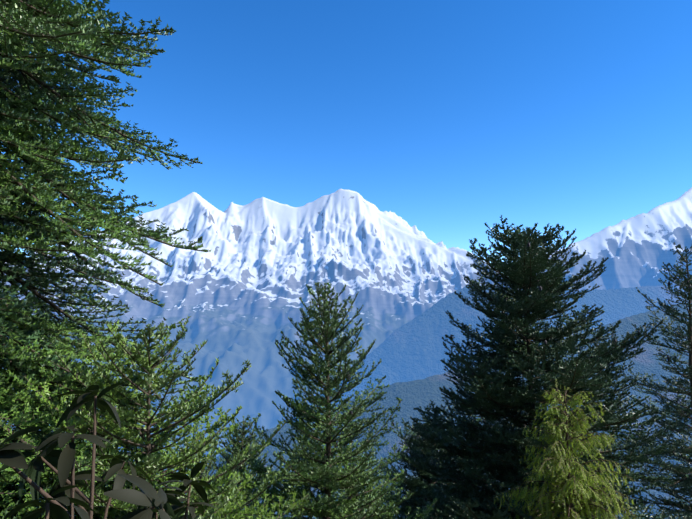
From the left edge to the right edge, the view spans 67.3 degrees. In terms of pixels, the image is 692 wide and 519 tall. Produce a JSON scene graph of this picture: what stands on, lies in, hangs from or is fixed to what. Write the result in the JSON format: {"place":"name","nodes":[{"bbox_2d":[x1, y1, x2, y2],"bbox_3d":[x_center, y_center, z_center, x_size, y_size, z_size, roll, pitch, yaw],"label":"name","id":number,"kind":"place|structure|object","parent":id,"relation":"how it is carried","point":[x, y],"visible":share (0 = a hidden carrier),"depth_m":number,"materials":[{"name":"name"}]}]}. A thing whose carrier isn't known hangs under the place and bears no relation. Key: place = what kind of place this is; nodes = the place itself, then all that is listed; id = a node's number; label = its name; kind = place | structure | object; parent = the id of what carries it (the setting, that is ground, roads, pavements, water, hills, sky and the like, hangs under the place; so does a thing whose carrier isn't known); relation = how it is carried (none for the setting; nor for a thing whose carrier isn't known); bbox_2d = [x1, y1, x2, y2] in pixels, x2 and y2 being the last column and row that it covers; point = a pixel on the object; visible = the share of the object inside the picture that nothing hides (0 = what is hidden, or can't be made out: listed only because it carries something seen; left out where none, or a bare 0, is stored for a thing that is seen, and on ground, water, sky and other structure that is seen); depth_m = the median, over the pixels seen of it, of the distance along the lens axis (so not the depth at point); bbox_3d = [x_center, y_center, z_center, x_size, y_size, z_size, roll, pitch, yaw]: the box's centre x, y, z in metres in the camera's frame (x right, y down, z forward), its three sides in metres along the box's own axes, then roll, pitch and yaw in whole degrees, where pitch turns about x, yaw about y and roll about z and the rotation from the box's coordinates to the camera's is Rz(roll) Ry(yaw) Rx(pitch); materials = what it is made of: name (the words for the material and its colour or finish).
{"place":"outdoors","nodes":[
{"label":"outdoors","id":0,"kind":"place"},
{"bbox_2d":[1,189,508,486],"bbox_3d":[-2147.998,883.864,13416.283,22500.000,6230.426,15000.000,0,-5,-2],"label":"massif","id":1,"kind":"structure","parent":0,"point":[238,291],"depth_m":11706.22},
{"bbox_2d":[1,0,691,263],"label":"sky","id":2,"kind":"structure","parent":0,"point":[451,118],"materials":[{"name":"blue"}]},
{"bbox_2d":[182,300,691,518],"bbox_3d":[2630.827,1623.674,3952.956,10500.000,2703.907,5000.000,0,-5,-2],"label":"forest ridge","id":3,"kind":"structure","parent":0,"point":[422,393],"depth_m":3837.72,"materials":[{"name":"blue plant"}]},
{"bbox_2d":[311,285,682,413],"bbox_3d":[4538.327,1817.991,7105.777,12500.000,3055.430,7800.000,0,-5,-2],"label":"mountain ridge","id":4,"kind":"structure","parent":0,"point":[414,349],"depth_m":7000.66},
{"bbox_2d":[541,187,691,300],"bbox_3d":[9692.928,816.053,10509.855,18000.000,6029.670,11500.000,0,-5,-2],"label":"mountain","id":5,"kind":"structure","parent":0,"point":[636,251],"depth_m":10638.99,"materials":[{"name":"white snow"}]},
{"bbox_3d":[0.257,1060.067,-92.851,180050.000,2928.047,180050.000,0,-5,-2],"label":"ground","id":6,"kind":"structure","parent":0,"visible":0},
{"bbox_2d":[0,0,144,518],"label":"fir","id":7,"kind":"object","parent":6,"relation":"on","point":[53,262],"visible":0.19,"depth_m":5.93,"materials":[{"name":"green plant"}]},
{"bbox_2d":[0,0,210,518],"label":"fir","id":8,"kind":"object","parent":6,"relation":"on","point":[47,207],"visible":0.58,"depth_m":6.12,"materials":[{"name":"green plant"}]},
{"bbox_2d":[0,0,213,518],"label":"fir boughs","id":9,"kind":"object","parent":6,"relation":"on","point":[23,217],"visible":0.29,"depth_m":6.12,"materials":[{"name":"green plant"}]},
{"bbox_2d":[0,382,217,518],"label":"rhododendron","id":10,"kind":"object","parent":6,"relation":"on","point":[149,500],"visible":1,"depth_m":1.70,"materials":[{"name":"green plant"}]},
{"bbox_2d":[0,315,308,518],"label":"young fir","id":11,"kind":"object","parent":6,"relation":"on","point":[189,458],"visible":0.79,"depth_m":5.27,"materials":[{"name":"green plant"}]},
{"bbox_2d":[178,450,238,518],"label":"fir","id":12,"kind":"object","parent":6,"relation":"on","point":[204,472],"visible":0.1,"depth_m":11.37,"materials":[{"name":"green plant"}]},
{"bbox_2d":[210,413,291,518],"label":"fir","id":13,"kind":"object","parent":6,"relation":"on","point":[237,446],"visible":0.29,"depth_m":14.53,"materials":[{"name":"green plant"}]},
{"bbox_2d":[228,282,436,518],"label":"fir","id":14,"kind":"object","parent":6,"relation":"on","point":[321,464],"visible":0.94,"depth_m":8.46,"materials":[{"name":"green plant"}]},
{"bbox_2d":[317,451,390,518],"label":"fir","id":15,"kind":"object","parent":6,"relation":"on","point":[350,462],"visible":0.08,"depth_m":13.42,"materials":[{"name":"green plant"}]},
{"bbox_2d":[362,417,485,518],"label":"fir","id":16,"kind":"object","parent":6,"relation":"on","point":[420,481],"visible":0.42,"depth_m":15.30,"materials":[{"name":"green plant"}]},
{"bbox_2d":[436,441,511,513],"bbox_3d":[3.567,10.712,16.255,5.311,10.009,5.941,3,-6,-34],"label":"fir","id":17,"kind":"object","parent":6,"relation":"on","point":[477,473],"visible":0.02,"depth_m":15.94,"materials":[{"name":"green plant"}]},
{"bbox_2d":[396,215,683,518],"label":"fir","id":18,"kind":"object","parent":6,"relation":"on","point":[496,398],"visible":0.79,"depth_m":10.19,"materials":[{"name":"green plant"}]},
{"bbox_2d":[494,379,638,518],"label":"weeping cypress","id":19,"kind":"object","parent":6,"relation":"on","point":[573,484],"visible":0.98,"depth_m":7.85,"materials":[{"name":"green plant"}]},
{"bbox_2d":[577,431,635,518],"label":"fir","id":20,"kind":"object","parent":6,"relation":"on","point":[604,466],"visible":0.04,"depth_m":14.62,"materials":[{"name":"green plant"}]},
{"bbox_2d":[602,242,691,518],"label":"fir","id":21,"kind":"object","parent":6,"relation":"on","point":[682,411],"visible":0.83,"depth_m":12.44,"materials":[{"name":"green plant"}]}
]}

